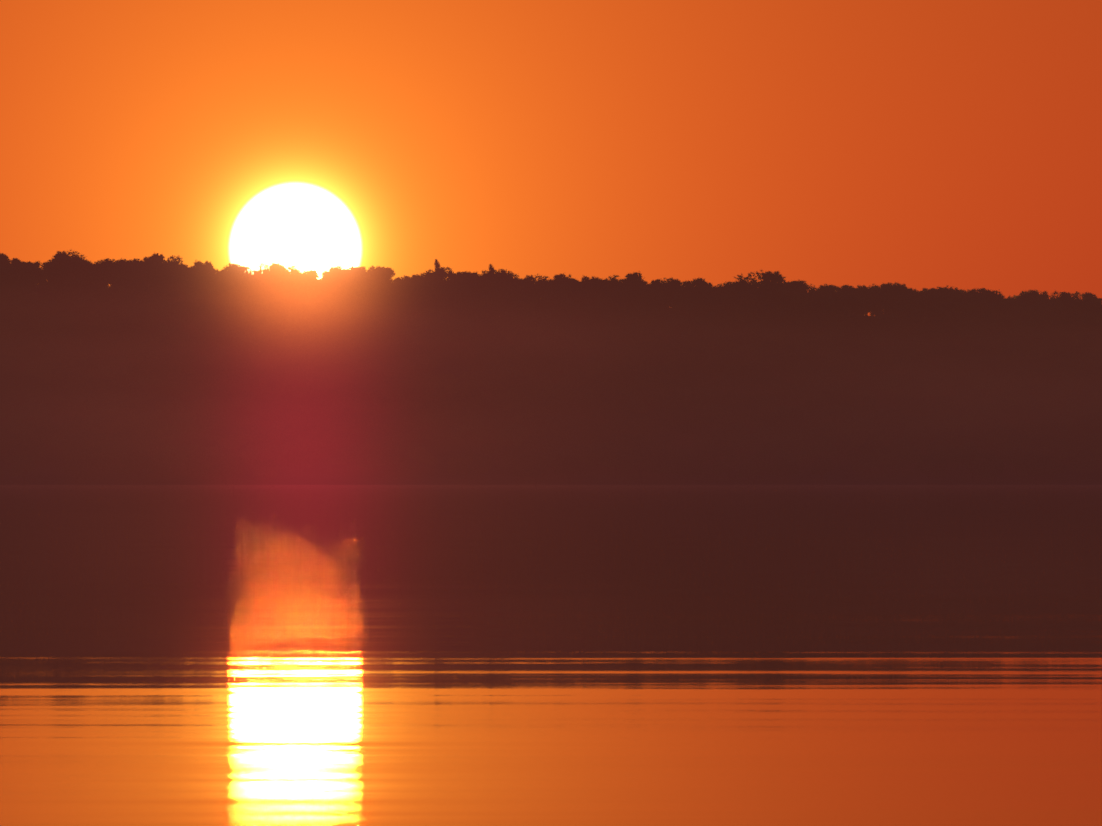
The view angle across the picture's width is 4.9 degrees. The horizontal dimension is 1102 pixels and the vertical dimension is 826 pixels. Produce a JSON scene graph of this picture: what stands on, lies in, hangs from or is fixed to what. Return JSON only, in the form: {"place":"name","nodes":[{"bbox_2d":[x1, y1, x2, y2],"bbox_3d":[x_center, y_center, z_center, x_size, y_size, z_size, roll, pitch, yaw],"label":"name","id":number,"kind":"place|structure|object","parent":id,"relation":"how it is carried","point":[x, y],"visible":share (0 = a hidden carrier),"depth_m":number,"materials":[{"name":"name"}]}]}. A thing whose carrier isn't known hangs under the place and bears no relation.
{"place":"outdoors","nodes":[
{"label":"outdoors","id":0,"kind":"place"},
{"bbox_2d":[0,485,1101,825],"bbox_3d":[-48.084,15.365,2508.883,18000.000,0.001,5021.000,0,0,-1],"label":"lake water","id":1,"kind":"structure","parent":0,"point":[550,655],"depth_m":193.71,"materials":[{"name":"orange liquid"}]},
{"bbox_2d":[0,285,1101,484],"bbox_3d":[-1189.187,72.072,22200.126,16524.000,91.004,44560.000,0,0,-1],"label":"terrain","id":2,"kind":"structure","parent":0,"point":[48,470],"depth_m":5035.31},
{"bbox_2d":[0,253,9,267],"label":"tree","id":3,"kind":"object","parent":2,"relation":"on","point":[4,260],"visible":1,"depth_m":5209.36,"materials":[{"name":"brown plant"}]},
{"bbox_2d":[13,265,43,282],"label":"tree","id":4,"kind":"object","parent":2,"relation":"on","point":[26,271],"visible":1,"depth_m":5200.07,"materials":[{"name":"brown plant"}]},
{"bbox_2d":[24,266,53,295],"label":"tree","id":5,"kind":"object","parent":2,"relation":"on","point":[43,283],"visible":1,"depth_m":5199.02,"materials":[{"name":"brown plant"}]},
{"bbox_2d":[53,259,76,268],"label":"tree","id":6,"kind":"object","parent":2,"relation":"on","point":[61,262],"visible":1,"depth_m":5216.14,"materials":[{"name":"brown plant"}]},
{"bbox_2d":[49,254,82,266],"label":"tree","id":7,"kind":"object","parent":2,"relation":"on","point":[77,257],"visible":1,"depth_m":5222.69,"materials":[{"name":"brown plant"}]},
{"bbox_2d":[47,262,90,284],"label":"tree","id":8,"kind":"object","parent":2,"relation":"on","point":[60,274],"visible":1,"depth_m":5191.78,"materials":[{"name":"brown plant"}]},
{"bbox_2d":[52,249,90,262],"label":"tree","id":9,"kind":"object","parent":2,"relation":"on","point":[58,254],"visible":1,"depth_m":5235.41,"materials":[{"name":"brown plant"}]},
{"bbox_2d":[88,261,126,284],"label":"tree","id":10,"kind":"object","parent":2,"relation":"on","point":[116,267],"visible":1,"depth_m":5197.48,"materials":[{"name":"brown plant"}]},
{"bbox_2d":[100,278,124,303],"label":"tree","id":11,"kind":"object","parent":2,"relation":"on","point":[105,289],"visible":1,"depth_m":5182.69,"materials":[{"name":"brown plant"}]},
{"bbox_2d":[100,258,147,283],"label":"tree","id":12,"kind":"object","parent":2,"relation":"on","point":[127,265],"visible":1,"depth_m":5209.44,"materials":[{"name":"brown plant"}]},
{"bbox_2d":[104,276,150,300],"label":"tree","id":13,"kind":"object","parent":2,"relation":"on","point":[140,291],"visible":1,"depth_m":5178.26,"materials":[{"name":"brown plant"}]},
{"bbox_2d":[131,255,160,263],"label":"tree","id":14,"kind":"object","parent":2,"relation":"on","point":[153,258],"visible":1,"depth_m":5225.82,"materials":[{"name":"brown plant"}]},
{"bbox_2d":[164,260,195,281],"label":"tree","id":15,"kind":"object","parent":2,"relation":"on","point":[175,264],"visible":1,"depth_m":5215.16,"materials":[{"name":"brown plant"}]},
{"bbox_2d":[191,260,218,274],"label":"tree","id":16,"kind":"object","parent":2,"relation":"on","point":[209,265],"visible":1,"depth_m":5231.66,"materials":[{"name":"brown plant"}]},
{"bbox_2d":[184,275,233,298],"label":"tree","id":17,"kind":"object","parent":2,"relation":"on","point":[202,282],"visible":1,"depth_m":5189.66,"materials":[{"name":"brown plant"}]},
{"bbox_2d":[204,304,236,323],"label":"tree","id":18,"kind":"object","parent":2,"relation":"on","point":[213,308],"visible":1,"depth_m":5153.12,"materials":[{"name":"brown plant"}]},
{"bbox_2d":[202,282,248,305],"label":"tree","id":19,"kind":"object","parent":2,"relation":"on","point":[242,291],"visible":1,"depth_m":5178.63,"materials":[{"name":"brown plant"}]},
{"bbox_2d":[211,271,239,285],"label":"tree","id":20,"kind":"object","parent":2,"relation":"on","point":[223,275],"visible":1,"depth_m":5210.66,"materials":[{"name":"brown plant"}]},
{"bbox_2d":[216,305,244,318],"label":"tree","id":21,"kind":"object","parent":2,"relation":"on","point":[236,310],"visible":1,"depth_m":5152.72,"materials":[{"name":"brown plant"}]},
{"bbox_2d":[219,295,247,311],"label":"tree","id":22,"kind":"object","parent":2,"relation":"on","point":[227,300],"visible":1,"depth_m":5169.64,"materials":[{"name":"brown plant"}]},
{"bbox_2d":[214,324,255,348],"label":"tree","id":23,"kind":"object","parent":2,"relation":"on","point":[223,339],"visible":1,"depth_m":5127.03,"materials":[{"name":"brown plant"}]},
{"bbox_2d":[227,262,248,275],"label":"tree","id":24,"kind":"object","parent":2,"relation":"on","point":[239,269],"visible":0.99,"depth_m":5233.07,"materials":[{"name":"orange plant"}]},
{"bbox_2d":[231,314,261,334],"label":"tree","id":25,"kind":"object","parent":2,"relation":"on","point":[248,320],"visible":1,"depth_m":5143.58,"materials":[{"name":"brown plant"}]},
{"bbox_2d":[231,294,263,307],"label":"tree","id":26,"kind":"object","parent":2,"relation":"on","point":[256,299],"visible":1,"depth_m":5165.57,"materials":[{"name":"orange plant"}]},
{"bbox_2d":[239,286,258,303],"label":"tree","id":27,"kind":"object","parent":2,"relation":"on","point":[254,291],"visible":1,"depth_m":5184.91,"materials":[{"name":"orange plant"}]},
{"bbox_2d":[241,280,265,303],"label":"tree","id":28,"kind":"object","parent":2,"relation":"on","point":[254,283],"visible":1,"depth_m":5190.51,"materials":[{"name":"orange plant"}]},
{"bbox_2d":[242,261,285,277],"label":"tree","id":29,"kind":"object","parent":2,"relation":"on","point":[277,266],"visible":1,"depth_m":5227.64,"materials":[{"name":"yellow plant"}]},
{"bbox_2d":[252,270,276,279],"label":"tree","id":30,"kind":"object","parent":2,"relation":"on","point":[267,273],"visible":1,"depth_m":5219.23,"materials":[{"name":"orange plant"}]},
{"bbox_2d":[246,304,286,331],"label":"tree","id":31,"kind":"object","parent":2,"relation":"on","point":[254,311],"visible":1,"depth_m":5149.63,"materials":[{"name":"brown plant"}]},
{"bbox_2d":[251,300,284,316],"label":"tree","id":32,"kind":"object","parent":2,"relation":"on","point":[277,305],"visible":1,"depth_m":5154.67,"materials":[{"name":"orange plant"}]},
{"bbox_2d":[254,308,297,333],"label":"tree","id":33,"kind":"object","parent":2,"relation":"on","point":[287,314],"visible":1,"depth_m":5145.76,"materials":[{"name":"orange plant"}]},
{"bbox_2d":[254,323,300,355],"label":"tree","id":34,"kind":"object","parent":2,"relation":"on","point":[275,331],"visible":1,"depth_m":5128.28,"materials":[{"name":"red plant"}]},
{"bbox_2d":[262,289,295,303],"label":"tree","id":35,"kind":"object","parent":2,"relation":"on","point":[271,297],"visible":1,"depth_m":5176.64,"materials":[{"name":"orange plant"}]},
{"bbox_2d":[270,273,295,283],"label":"tree","id":36,"kind":"object","parent":2,"relation":"on","point":[287,278],"visible":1,"depth_m":5210.32,"materials":[{"name":"orange plant"}]},
{"bbox_2d":[276,305,330,328],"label":"tree","id":37,"kind":"object","parent":2,"relation":"on","point":[301,313],"visible":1,"depth_m":5146.36,"materials":[{"name":"orange plant"}]},
{"bbox_2d":[294,269,318,278],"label":"tree","id":38,"kind":"object","parent":2,"relation":"on","point":[311,273],"visible":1,"depth_m":5221.81,"materials":[{"name":"orange plant"}]},
{"bbox_2d":[298,278,331,296],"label":"tree","id":39,"kind":"object","parent":2,"relation":"on","point":[314,284],"visible":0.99,"depth_m":5189.11,"materials":[{"name":"orange plant"}]},
{"bbox_2d":[308,295,333,313],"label":"tree","id":40,"kind":"object","parent":2,"relation":"on","point":[327,301],"visible":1,"depth_m":5172.90,"materials":[{"name":"orange plant"}]},
{"bbox_2d":[315,302,337,316],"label":"tree","id":41,"kind":"object","parent":2,"relation":"on","point":[321,314],"visible":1,"depth_m":5166.88,"materials":[{"name":"orange plant"}]},
{"bbox_2d":[310,283,347,302],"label":"tree","id":42,"kind":"object","parent":2,"relation":"on","point":[336,294],"visible":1,"depth_m":5186.33,"materials":[{"name":"orange plant"}]},
{"bbox_2d":[310,326,355,347],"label":"tree","id":43,"kind":"object","parent":2,"relation":"on","point":[329,329],"visible":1,"depth_m":5129.38,"materials":[{"name":"brown plant"}]},
{"bbox_2d":[317,340,358,376],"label":"tree","id":44,"kind":"object","parent":2,"relation":"on","point":[335,352],"visible":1,"depth_m":5114.11,"materials":[{"name":"brown plant"}]},
{"bbox_2d":[329,298,347,325],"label":"tree","id":45,"kind":"object","parent":2,"relation":"on","point":[341,304],"visible":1,"depth_m":5170.82,"materials":[{"name":"orange plant"}]},
{"bbox_2d":[321,270,355,282],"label":"tree","id":46,"kind":"object","parent":2,"relation":"on","point":[339,274],"visible":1,"depth_m":5214.89,"materials":[{"name":"orange plant"}]},
{"bbox_2d":[328,314,353,332],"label":"tree","id":47,"kind":"object","parent":2,"relation":"on","point":[341,323],"visible":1,"depth_m":5157.93,"materials":[{"name":"orange plant"}]},
{"bbox_2d":[328,265,353,278],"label":"tree","id":48,"kind":"object","parent":2,"relation":"on","point":[335,269],"visible":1,"depth_m":5230.97,"materials":[{"name":"orange plant"}]},
{"bbox_2d":[316,279,366,313],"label":"tree","id":49,"kind":"object","parent":2,"relation":"on","point":[340,286],"visible":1,"depth_m":5187.50,"materials":[{"name":"orange plant"}]},
{"bbox_2d":[346,270,370,281],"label":"tree","id":50,"kind":"object","parent":2,"relation":"on","point":[358,272],"visible":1,"depth_m":5225.64,"materials":[{"name":"orange plant"}]},
{"bbox_2d":[342,303,384,325],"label":"tree","id":51,"kind":"object","parent":2,"relation":"on","point":[363,310],"visible":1,"depth_m":5163.81,"materials":[{"name":"orange plant"}]},
{"bbox_2d":[351,278,379,304],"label":"tree","id":52,"kind":"object","parent":2,"relation":"on","point":[369,290],"visible":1,"depth_m":5197.03,"materials":[{"name":"orange plant"}]},
{"bbox_2d":[350,321,389,341],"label":"tree","id":53,"kind":"object","parent":2,"relation":"on","point":[372,329],"visible":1,"depth_m":5141.19,"materials":[{"name":"brown plant"}]},
{"bbox_2d":[351,271,393,305],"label":"tree","id":54,"kind":"object","parent":2,"relation":"on","point":[383,278],"visible":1,"depth_m":5209.10,"materials":[{"name":"orange plant"}]},
{"bbox_2d":[350,292,399,314],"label":"tree","id":55,"kind":"object","parent":2,"relation":"on","point":[377,300],"visible":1,"depth_m":5176.41,"materials":[{"name":"orange plant"}]},
{"bbox_2d":[364,309,393,321],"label":"tree","id":56,"kind":"object","parent":2,"relation":"on","point":[384,313],"visible":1,"depth_m":5158.21,"materials":[{"name":"brown plant"}]},
{"bbox_2d":[368,266,393,280],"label":"tree","id":57,"kind":"object","parent":2,"relation":"on","point":[391,271],"visible":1,"depth_m":5230.67,"materials":[{"name":"orange plant"}]},
{"bbox_2d":[376,316,400,334],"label":"tree","id":58,"kind":"object","parent":2,"relation":"on","point":[383,321],"visible":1,"depth_m":5149.98,"materials":[{"name":"brown plant"}]},
{"bbox_2d":[378,285,409,306],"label":"tree","id":59,"kind":"object","parent":2,"relation":"on","point":[396,291],"visible":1,"depth_m":5193.13,"materials":[{"name":"brown plant"}]},
{"bbox_2d":[390,275,417,297],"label":"tree","id":60,"kind":"object","parent":2,"relation":"on","point":[412,281],"visible":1,"depth_m":5215.64,"materials":[{"name":"brown plant"}]},
{"bbox_2d":[401,273,442,292],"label":"tree","id":61,"kind":"object","parent":2,"relation":"on","point":[419,278],"visible":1,"depth_m":5216.48,"materials":[{"name":"brown plant"}]},
{"bbox_2d":[415,271,449,286],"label":"tree","id":62,"kind":"object","parent":2,"relation":"on","point":[433,276],"visible":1,"depth_m":5220.99,"materials":[{"name":"brown plant"}]},
{"bbox_2d":[426,267,465,283],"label":"tree","id":63,"kind":"object","parent":2,"relation":"on","point":[442,270],"visible":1,"depth_m":5235.64,"materials":[{"name":"brown plant"}]},
{"bbox_2d":[443,271,466,288],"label":"tree","id":64,"kind":"object","parent":2,"relation":"on","point":[453,276],"visible":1,"depth_m":5226.65,"materials":[{"name":"brown plant"}]},
{"bbox_2d":[466,274,497,289],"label":"tree","id":65,"kind":"object","parent":2,"relation":"on","point":[481,280],"visible":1,"depth_m":5213.38,"materials":[{"name":"brown plant"}]},
{"bbox_2d":[485,271,506,282],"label":"tree","id":66,"kind":"object","parent":2,"relation":"on","point":[500,276],"visible":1,"depth_m":5227.24,"materials":[{"name":"brown plant"}]},
{"bbox_2d":[473,279,524,300],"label":"tree","id":67,"kind":"object","parent":2,"relation":"on","point":[507,283],"visible":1,"depth_m":5204.13,"materials":[{"name":"brown plant"}]},
{"bbox_2d":[523,274,546,288],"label":"tree","id":68,"kind":"object","parent":2,"relation":"on","point":[528,278],"visible":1,"depth_m":5240.82,"materials":[{"name":"brown plant"}]},
{"bbox_2d":[538,280,566,293],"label":"tree","id":69,"kind":"object","parent":2,"relation":"on","point":[552,282],"visible":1,"depth_m":5211.60,"materials":[{"name":"brown plant"}]},
{"bbox_2d":[540,274,565,283],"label":"tree","id":70,"kind":"object","parent":2,"relation":"on","point":[556,277],"visible":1,"depth_m":5230.90,"materials":[{"name":"brown plant"}]},
{"bbox_2d":[558,274,582,287],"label":"tree","id":71,"kind":"object","parent":2,"relation":"on","point":[568,280],"visible":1,"depth_m":5224.34,"materials":[{"name":"brown plant"}]},
{"bbox_2d":[561,280,588,293],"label":"tree","id":72,"kind":"object","parent":2,"relation":"on","point":[567,287],"visible":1,"depth_m":5210.95,"materials":[{"name":"brown plant"}]},
{"bbox_2d":[586,277,616,292],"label":"tree","id":73,"kind":"object","parent":2,"relation":"on","point":[610,286],"visible":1,"depth_m":5215.81,"materials":[{"name":"brown plant"}]},
{"bbox_2d":[600,283,647,300],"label":"tree","id":74,"kind":"object","parent":2,"relation":"on","point":[619,290],"visible":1,"depth_m":5206.16,"materials":[{"name":"brown plant"}]},
{"bbox_2d":[608,271,665,288],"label":"tree","id":75,"kind":"object","parent":2,"relation":"on","point":[636,277],"visible":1,"depth_m":5225.03,"materials":[{"name":"brown plant"}]},
{"bbox_2d":[624,283,660,301],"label":"tree","id":76,"kind":"object","parent":2,"relation":"on","point":[638,293],"visible":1,"depth_m":5202.30,"materials":[{"name":"brown plant"}]},
{"bbox_2d":[657,278,687,288],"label":"tree","id":77,"kind":"object","parent":2,"relation":"on","point":[669,281],"visible":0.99,"depth_m":5232.51,"materials":[{"name":"brown plant"}]},
{"bbox_2d":[663,283,693,305],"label":"tree","id":78,"kind":"object","parent":2,"relation":"on","point":[669,288],"visible":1,"depth_m":5210.77,"materials":[{"name":"brown plant"}]},
{"bbox_2d":[670,295,702,319],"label":"tree","id":79,"kind":"object","parent":2,"relation":"on","point":[677,302],"visible":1,"depth_m":5182.86,"materials":[{"name":"brown plant"}]},
{"bbox_2d":[681,277,704,288],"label":"tree","id":80,"kind":"object","parent":2,"relation":"on","point":[692,284],"visible":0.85,"depth_m":5255.37,"materials":[{"name":"brown plant"}]},
{"bbox_2d":[696,280,722,298],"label":"tree","id":81,"kind":"object","parent":2,"relation":"on","point":[701,284],"visible":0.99,"depth_m":5216.54,"materials":[{"name":"brown plant"}]},
{"bbox_2d":[700,285,724,296],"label":"tree","id":82,"kind":"object","parent":2,"relation":"on","point":[718,290],"visible":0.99,"depth_m":5209.47,"materials":[{"name":"brown plant"}]},
{"bbox_2d":[722,284,750,292],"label":"tree","id":83,"kind":"object","parent":2,"relation":"on","point":[742,288],"visible":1,"depth_m":5212.60,"materials":[{"name":"brown plant"}]},
{"bbox_2d":[732,270,785,285],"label":"tree","id":84,"kind":"object","parent":2,"relation":"on","point":[776,277],"visible":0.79,"depth_m":5247.49,"materials":[{"name":"brown plant"}]},
{"bbox_2d":[764,281,788,290],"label":"tree","id":85,"kind":"object","parent":2,"relation":"on","point":[776,287],"visible":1,"depth_m":5231.69,"materials":[{"name":"brown plant"}]},
{"bbox_2d":[758,280,836,293],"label":"tree","id":86,"kind":"object","parent":2,"relation":"on","point":[799,284],"visible":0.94,"depth_m":5237.48,"materials":[{"name":"brown plant"}]},
{"bbox_2d":[789,284,832,305],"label":"tree","id":87,"kind":"object","parent":2,"relation":"on","point":[824,291],"visible":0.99,"depth_m":5215.78,"materials":[{"name":"brown plant"}]},
{"bbox_2d":[824,284,851,292],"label":"tree","id":88,"kind":"object","parent":2,"relation":"on","point":[836,288],"visible":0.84,"depth_m":5242.07,"materials":[{"name":"brown plant"}]},
{"bbox_2d":[832,289,865,301],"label":"tree","id":89,"kind":"object","parent":2,"relation":"on","point":[849,293],"visible":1,"depth_m":5212.74,"materials":[{"name":"brown plant"}]},
{"bbox_2d":[841,314,890,335],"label":"tree","id":90,"kind":"object","parent":2,"relation":"on","point":[863,322],"visible":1,"depth_m":5167.37,"materials":[{"name":"brown plant"}]},
{"bbox_2d":[856,284,881,316],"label":"tree","id":91,"kind":"object","parent":2,"relation":"on","point":[861,288],"visible":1,"depth_m":5223.07,"materials":[{"name":"brown plant"}]},
{"bbox_2d":[864,286,916,305],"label":"tree","id":92,"kind":"object","parent":2,"relation":"on","point":[890,291],"visible":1,"depth_m":5211.38,"materials":[{"name":"brown plant"}]},
{"bbox_2d":[874,282,917,299],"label":"tree","id":93,"kind":"object","parent":2,"relation":"on","point":[888,284],"visible":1,"depth_m":5231.62,"materials":[{"name":"brown plant"}]},
{"bbox_2d":[910,290,944,303],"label":"tree","id":94,"kind":"object","parent":2,"relation":"on","point":[929,294],"visible":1,"depth_m":5227.14,"materials":[{"name":"brown plant"}]},
{"bbox_2d":[921,285,973,308],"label":"tree","id":95,"kind":"object","parent":2,"relation":"on","point":[942,292],"visible":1,"depth_m":5221.58,"materials":[{"name":"brown plant"}]},
{"bbox_2d":[944,289,965,302],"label":"tree","id":96,"kind":"object","parent":2,"relation":"on","point":[958,294],"visible":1,"depth_m":5222.32,"materials":[{"name":"brown plant"}]},
{"bbox_2d":[974,289,1017,309],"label":"tree","id":97,"kind":"object","parent":2,"relation":"on","point":[992,296],"visible":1,"depth_m":5217.61,"materials":[{"name":"brown plant"}]},
{"bbox_2d":[997,295,1026,320],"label":"tree","id":98,"kind":"object","parent":2,"relation":"on","point":[1019,303],"visible":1,"depth_m":5214.58,"materials":[{"name":"brown plant"}]},
{"bbox_2d":[1018,290,1050,305],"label":"tree","id":99,"kind":"object","parent":2,"relation":"on","point":[1031,297],"visible":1,"depth_m":5235.03,"materials":[{"name":"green plant"}]},
{"bbox_2d":[1028,296,1063,314],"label":"tree","id":100,"kind":"object","parent":2,"relation":"on","point":[1054,302],"visible":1,"depth_m":5210.21,"materials":[{"name":"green plant"}]},
{"bbox_2d":[1049,291,1078,307],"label":"tree","id":101,"kind":"object","parent":2,"relation":"on","point":[1068,295],"visible":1,"depth_m":5230.31,"materials":[{"name":"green plant"}]},
{"bbox_2d":[1060,297,1100,316],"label":"tree","id":102,"kind":"object","parent":2,"relation":"on","point":[1075,302],"visible":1,"depth_m":5216.19,"materials":[{"name":"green plant"}]},
{"bbox_2d":[1069,291,1096,308],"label":"tree","id":103,"kind":"object","parent":2,"relation":"on","point":[1093,297],"visible":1,"depth_m":5235.78,"materials":[{"name":"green plant"}]},
{"bbox_2d":[0,0,1101,315],"label":"sky","id":104,"kind":"structure","parent":0,"point":[917,144],"materials":[{"name":"orange"}]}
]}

